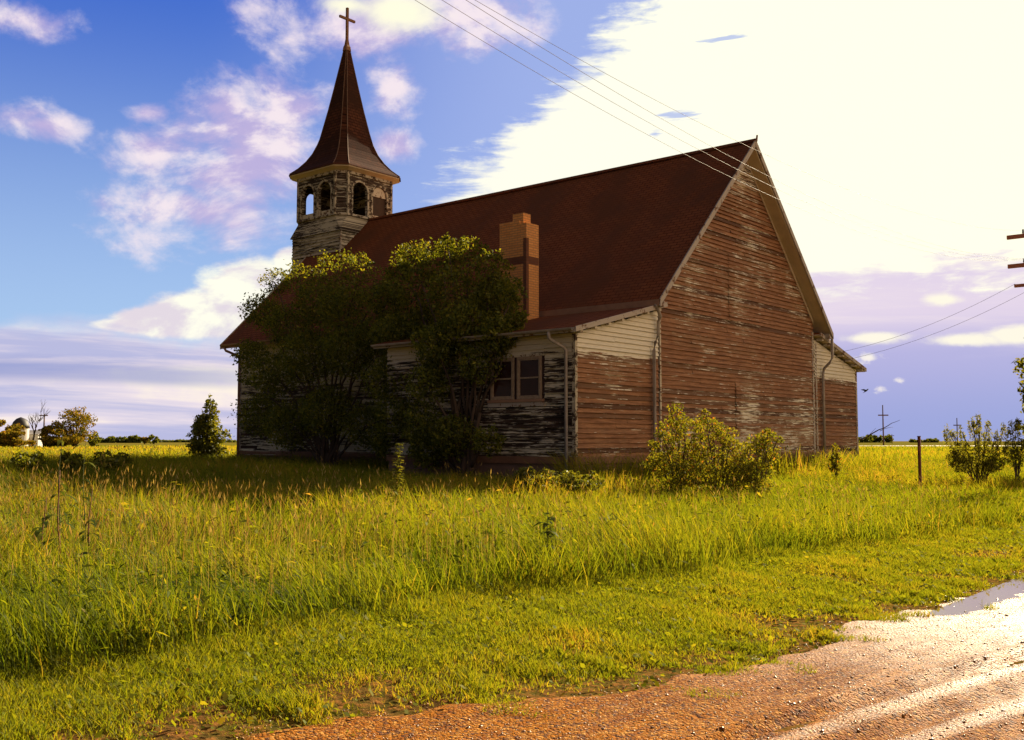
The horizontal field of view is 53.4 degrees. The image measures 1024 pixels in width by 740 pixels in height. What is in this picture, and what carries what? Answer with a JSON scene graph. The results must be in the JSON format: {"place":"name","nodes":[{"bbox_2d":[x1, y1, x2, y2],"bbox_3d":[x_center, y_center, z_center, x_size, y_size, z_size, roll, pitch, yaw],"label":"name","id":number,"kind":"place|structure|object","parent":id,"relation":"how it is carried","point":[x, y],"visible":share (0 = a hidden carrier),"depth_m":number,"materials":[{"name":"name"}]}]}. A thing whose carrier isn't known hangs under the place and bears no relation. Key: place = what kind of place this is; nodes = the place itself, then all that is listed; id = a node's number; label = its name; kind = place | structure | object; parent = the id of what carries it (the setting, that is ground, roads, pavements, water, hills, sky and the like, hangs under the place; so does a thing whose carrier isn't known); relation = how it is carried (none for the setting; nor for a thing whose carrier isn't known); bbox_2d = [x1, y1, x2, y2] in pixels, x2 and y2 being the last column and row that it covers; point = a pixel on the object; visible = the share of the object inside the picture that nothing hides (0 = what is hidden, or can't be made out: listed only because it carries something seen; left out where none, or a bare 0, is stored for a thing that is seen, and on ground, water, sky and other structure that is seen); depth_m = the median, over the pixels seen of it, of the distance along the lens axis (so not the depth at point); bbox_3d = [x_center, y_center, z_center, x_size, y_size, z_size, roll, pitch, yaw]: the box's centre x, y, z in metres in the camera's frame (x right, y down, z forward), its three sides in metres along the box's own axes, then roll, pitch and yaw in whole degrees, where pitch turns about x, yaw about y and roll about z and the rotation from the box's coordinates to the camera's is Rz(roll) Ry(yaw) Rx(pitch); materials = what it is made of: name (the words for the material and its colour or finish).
{"place":"outdoors","nodes":[
{"label":"outdoors","id":0,"kind":"place"},
{"bbox_2d":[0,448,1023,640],"bbox_3d":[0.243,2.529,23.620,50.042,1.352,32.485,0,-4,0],"label":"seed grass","id":1,"kind":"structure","parent":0,"point":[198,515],"depth_m":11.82,"materials":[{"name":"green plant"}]},
{"bbox_2d":[0,445,1023,461],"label":"meadow grass","id":2,"kind":"structure","parent":0,"point":[926,451],"depth_m":93.37,"materials":[{"name":"green plant"}]},
{"bbox_2d":[0,0,1023,440],"label":"sky","id":3,"kind":"structure","parent":0,"point":[149,149],"materials":[{"name":"blue"}]},
{"bbox_2d":[0,441,1023,739],"bbox_3d":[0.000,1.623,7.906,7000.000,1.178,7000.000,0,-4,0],"label":"ground","id":4,"kind":"structure","parent":0,"point":[394,707],"depth_m":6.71,"materials":[{"name":"green plant"}]},
{"bbox_2d":[0,419,25,446],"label":"farm tree","id":5,"kind":"object","parent":4,"relation":"on","point":[13,428],"visible":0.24,"depth_m":151.51,"materials":[{"name":"green plant"}]},
{"bbox_2d":[0,429,36,446],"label":"farm bush","id":6,"kind":"object","parent":4,"relation":"on","point":[10,437],"visible":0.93,"depth_m":136.00,"materials":[{"name":"green plant"}]},
{"bbox_2d":[12,417,29,446],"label":"farm silo","id":7,"kind":"object","parent":4,"relation":"on","point":[22,421],"visible":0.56,"depth_m":164.11,"materials":[{"name":"white metal"}]},
{"bbox_2d":[9,450,46,480],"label":"weed clump","id":8,"kind":"object","parent":4,"relation":"on","point":[24,458],"visible":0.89,"depth_m":21.78,"materials":[{"name":"green plant"}]},
{"bbox_2d":[29,430,41,446],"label":"farm shed","id":9,"kind":"structure","parent":4,"relation":"on","point":[37,433],"depth_m":166.16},
{"bbox_2d":[27,403,50,445],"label":"bare tree","id":10,"kind":"object","parent":4,"relation":"on","point":[39,420],"visible":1,"depth_m":144.74,"materials":[{"name":"grey plant"}]},
{"bbox_2d":[38,425,54,446],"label":"farm bush","id":11,"kind":"object","parent":4,"relation":"on","point":[46,430],"visible":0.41,"depth_m":146.78,"materials":[{"name":"green plant"}]},
{"bbox_2d":[30,497,63,579],"bbox_3d":[-4.364,1.681,9.559,0.378,0.976,0.425,4,-6,-44],"label":"tall weed","id":12,"kind":"object","parent":4,"relation":"on","point":[38,535],"visible":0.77,"depth_m":9.49,"materials":[{"name":"green plant"}]},
{"bbox_2d":[32,473,74,565],"bbox_3d":[-4.536,1.590,10.037,0.440,1.196,0.394,-3,-5,34],"label":"tall weed","id":13,"kind":"object","parent":4,"relation":"on","point":[49,516],"visible":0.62,"depth_m":10.09,"materials":[{"name":"green plant"}]},
{"bbox_2d":[40,423,80,555],"bbox_3d":[-5.070,1.398,11.402,0.505,1.698,0.371,-1,-4,12],"label":"tall weed","id":14,"kind":"object","parent":4,"relation":"on","point":[62,451],"visible":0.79,"depth_m":11.39,"materials":[{"name":"green plant"}]},
{"bbox_2d":[38,428,83,446],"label":"farm bush","id":15,"kind":"object","parent":4,"relation":"on","point":[66,439],"visible":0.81,"depth_m":144.98,"materials":[{"name":"green plant"}]},
{"bbox_2d":[57,450,86,481],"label":"weed clump","id":16,"kind":"object","parent":4,"relation":"on","point":[76,461],"visible":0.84,"depth_m":21.81,"materials":[{"name":"green plant"}]},
{"bbox_2d":[49,407,97,446],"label":"farm tree","id":17,"kind":"object","parent":4,"relation":"on","point":[83,420],"visible":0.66,"depth_m":149.02,"materials":[{"name":"green plant"}]},
{"bbox_2d":[69,430,97,529],"bbox_3d":[-5.248,1.496,12.430,0.380,1.596,0.295,0,-4,0],"label":"tall weed","id":18,"kind":"object","parent":4,"relation":"on","point":[87,498],"visible":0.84,"depth_m":12.41,"materials":[{"name":"green plant"}]},
{"bbox_2d":[76,488,109,557],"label":"tall weed","id":19,"kind":"object","parent":4,"relation":"on","point":[94,523],"visible":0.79,"depth_m":10.89,"materials":[{"name":"green plant"}]},
{"bbox_2d":[87,432,101,446],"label":"farm bush","id":20,"kind":"object","parent":4,"relation":"on","point":[91,442],"visible":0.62,"depth_m":159.57,"materials":[{"name":"green plant"}]},
{"bbox_2d":[92,449,134,473],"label":"weed clump","id":21,"kind":"object","parent":4,"relation":"on","point":[113,461],"visible":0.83,"depth_m":23.76,"materials":[{"name":"green plant"}]},
{"bbox_2d":[93,435,150,442],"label":"treeline","id":22,"kind":"object","parent":4,"relation":"on","point":[124,439],"visible":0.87,"depth_m":514.90,"materials":[{"name":"green plant"}]},
{"bbox_2d":[140,436,148,443],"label":"horizon tree","id":23,"kind":"object","parent":4,"relation":"on","point":[144,439],"visible":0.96,"depth_m":328.85,"materials":[{"name":"green plant"}]},
{"bbox_2d":[148,434,159,443],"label":"horizon tree","id":24,"kind":"object","parent":4,"relation":"on","point":[154,439],"visible":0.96,"depth_m":329.01,"materials":[{"name":"green plant"}]},
{"bbox_2d":[159,439,236,441],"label":"treeline","id":25,"kind":"object","parent":4,"relation":"on","point":[177,440],"visible":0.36,"depth_m":694.42,"materials":[{"name":"green plant"}]},
{"bbox_2d":[185,393,232,457],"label":"young tree","id":26,"kind":"object","parent":4,"relation":"on","point":[205,427],"visible":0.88,"depth_m":42.62,"materials":[{"name":"green plant"}]},
{"bbox_2d":[228,249,414,466],"bbox_3d":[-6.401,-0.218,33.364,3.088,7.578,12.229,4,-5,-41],"label":"broadleaf tree","id":27,"kind":"object","parent":4,"relation":"on","point":[334,304],"visible":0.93,"depth_m":33.00,"materials":[{"name":"green plant"}]},
{"bbox_2d":[371,513,395,552],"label":"tall weed","id":28,"kind":"object","parent":4,"relation":"on","point":[385,514],"visible":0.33,"depth_m":12.30,"materials":[{"name":"green plant"}]},
{"bbox_2d":[385,443,405,513],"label":"tall weed","id":29,"kind":"object","parent":4,"relation":"on","point":[396,479],"visible":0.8,"depth_m":15.44,"materials":[{"name":"green plant"}]},
{"bbox_2d":[366,232,529,480],"bbox_3d":[-2.106,-0.375,28.276,3.281,7.484,6.706,4,-5,-41],"label":"broadleaf tree","id":30,"kind":"object","parent":4,"relation":"on","point":[462,447],"visible":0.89,"depth_m":27.37,"materials":[{"name":"green plant"}]},
{"bbox_2d":[0,522,1023,739],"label":"clover","id":31,"kind":"object","parent":4,"relation":"on","point":[269,700],"visible":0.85,"depth_m":7.95,"materials":[{"name":"green plant"}]},
{"bbox_2d":[512,466,558,498],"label":"weed clump","id":32,"kind":"object","parent":4,"relation":"on","point":[522,471],"visible":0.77,"depth_m":20.28,"materials":[{"name":"green plant"}]},
{"bbox_2d":[220,7,866,483],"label":"church","id":33,"kind":"structure","parent":4,"relation":"on","point":[656,289],"depth_m":31.91,"materials":[{"name":"wood"}]},
{"bbox_2d":[490,358,514,399],"bbox_3d":[-0.248,0.237,26.511,0.780,1.080,0.065,-3,-5,40],"label":"window","id":34,"kind":"structure","parent":33,"relation":"in","point":[503,388],"depth_m":26.47,"materials":[{"name":"paint"}]},
{"bbox_2d":[517,356,541,398],"bbox_3d":[0.441,0.197,25.934,0.780,1.080,0.065,-3,-5,40],"label":"window","id":35,"kind":"structure","parent":33,"relation":"in","point":[529,369],"depth_m":25.93,"materials":[{"name":"paint"}]},
{"bbox_2d":[858,420,898,441],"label":"dead branch","id":36,"kind":"object","parent":33,"relation":"attached to","point":[871,433],"visible":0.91,"depth_m":40.16,"materials":[{"name":"wood"}]},
{"bbox_2d":[838,286,1010,352],"bbox_3d":[11.238,-1.503,37.393,13.234,2.217,0.010,-3,-5,34],"label":"service wire","id":37,"kind":"object","parent":33,"relation":"attached to","point":[927,325],"visible":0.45,"depth_m":35.24,"materials":[{"name":"metal"}]},
{"bbox_2d":[831,293,1022,362],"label":"service wire","id":38,"kind":"object","parent":33,"relation":"attached to","point":[934,333],"visible":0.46,"depth_m":35.02,"materials":[{"name":"metal"}]},
{"bbox_2d":[534,513,562,568],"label":"tall weed","id":39,"kind":"object","parent":4,"relation":"on","point":[553,529],"visible":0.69,"depth_m":11.22,"materials":[{"name":"green plant"}]},
{"bbox_2d":[539,517,564,560],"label":"tall weed","id":40,"kind":"object","parent":4,"relation":"on","point":[553,519],"visible":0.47,"depth_m":11.68,"materials":[{"name":"green plant"}]},
{"bbox_2d":[556,470,604,502],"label":"weed clump","id":41,"kind":"object","parent":4,"relation":"on","point":[577,478],"visible":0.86,"depth_m":19.75,"materials":[{"name":"green plant"}]},
{"bbox_2d":[641,403,707,495],"bbox_3d":[3.682,1.861,22.403,1.384,2.337,1.320,2,-4,-25],"label":"shrub","id":42,"kind":"object","parent":4,"relation":"on","point":[659,458],"visible":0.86,"depth_m":22.41,"materials":[{"name":"green plant"}]},
{"bbox_2d":[680,408,755,503],"bbox_3d":[4.402,1.921,22.044,1.627,2.188,1.535,0,-4,0],"label":"shrub","id":43,"kind":"object","parent":4,"relation":"on","point":[725,442],"visible":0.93,"depth_m":22.08,"materials":[{"name":"green plant"}]},
{"bbox_2d":[727,427,784,493],"bbox_3d":[5.271,2.146,22.299,1.237,1.794,1.471,-2,-4,26],"label":"shrub","id":44,"kind":"object","parent":4,"relation":"on","point":[758,482],"visible":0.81,"depth_m":22.37,"materials":[{"name":"green plant"}]},
{"bbox_2d":[826,443,842,478],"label":"shrub","id":45,"kind":"object","parent":4,"relation":"on","point":[835,464],"visible":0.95,"depth_m":29.84,"materials":[{"name":"green plant"}]},
{"bbox_2d":[858,434,893,442],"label":"distant woods","id":46,"kind":"object","parent":4,"relation":"on","point":[876,438],"visible":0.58,"depth_m":615.96,"materials":[{"name":"green plant"}]},
{"bbox_2d":[878,405,887,446],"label":"utility pole","id":47,"kind":"object","parent":4,"relation":"on","point":[882,415],"visible":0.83,"depth_m":189.65,"materials":[{"name":"brown wood"}]},
{"bbox_2d":[917,436,921,486],"bbox_3d":[10.979,2.678,27.380,0.100,1.802,0.104,0,-4,0],"label":"fence post","id":48,"kind":"object","parent":4,"relation":"on","point":[919,456],"visible":0.84,"depth_m":27.37,"materials":[{"name":"wood"}]},
{"bbox_2d":[909,438,939,442],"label":"distant woods","id":49,"kind":"object","parent":4,"relation":"on","point":[930,440],"visible":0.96,"depth_m":633.58,"materials":[{"name":"green plant"}]},
{"bbox_2d":[941,411,1010,484],"bbox_3d":[13.378,2.378,29.311,2.090,2.396,1.656,0,-4,0],"label":"shrub","id":50,"kind":"object","parent":4,"relation":"on","point":[962,461],"visible":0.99,"depth_m":29.18,"materials":[{"name":"green plant"}]},
{"bbox_2d":[928,577,1023,615],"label":"puddle","id":51,"kind":"object","parent":4,"relation":"on","point":[1002,592],"visible":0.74,"depth_m":10.50,"materials":[{"name":"grey liquid"}]},
{"bbox_2d":[1001,418,1023,479],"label":"shrub","id":52,"kind":"object","parent":4,"relation":"on","point":[1017,423],"visible":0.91,"depth_m":30.87,"materials":[{"name":"green plant"}]},
{"bbox_2d":[1007,229,1023,287],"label":"utility pole","id":53,"kind":"object","parent":4,"relation":"on","point":[1016,236],"visible":0.96,"depth_m":33.89,"materials":[{"name":"brown wood"}]},
{"bbox_2d":[415,0,1014,260],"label":"power line","id":54,"kind":"object","parent":53,"relation":"attached to","point":[658,140],"visible":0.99,"depth_m":16.00,"materials":[{"name":"metal"}]},
{"bbox_2d":[442,0,1021,259],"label":"power line","id":55,"kind":"object","parent":53,"relation":"attached to","point":[689,144],"visible":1,"depth_m":16.11,"materials":[{"name":"metal"}]},
{"bbox_2d":[466,0,1023,258],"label":"power line","id":56,"kind":"object","parent":53,"relation":"attached to","point":[695,137],"visible":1,"depth_m":15.11,"materials":[{"name":"metal"}]},
{"bbox_2d":[475,0,1015,230],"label":"power line","id":57,"kind":"object","parent":53,"relation":"attached to","point":[697,121],"visible":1,"depth_m":16.99,"materials":[{"name":"metal"}]},
{"bbox_2d":[1012,357,1023,434],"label":"roadside tree","id":58,"kind":"object","parent":4,"relation":"on","point":[1020,362],"visible":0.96,"depth_m":34.07,"materials":[{"name":"green plant"}]},
{"bbox_2d":[229,572,1023,739],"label":"road","id":59,"kind":"structure","parent":0,"point":[380,727],"depth_m":6.23,"materials":[{"name":"brown gravel"}]}
]}

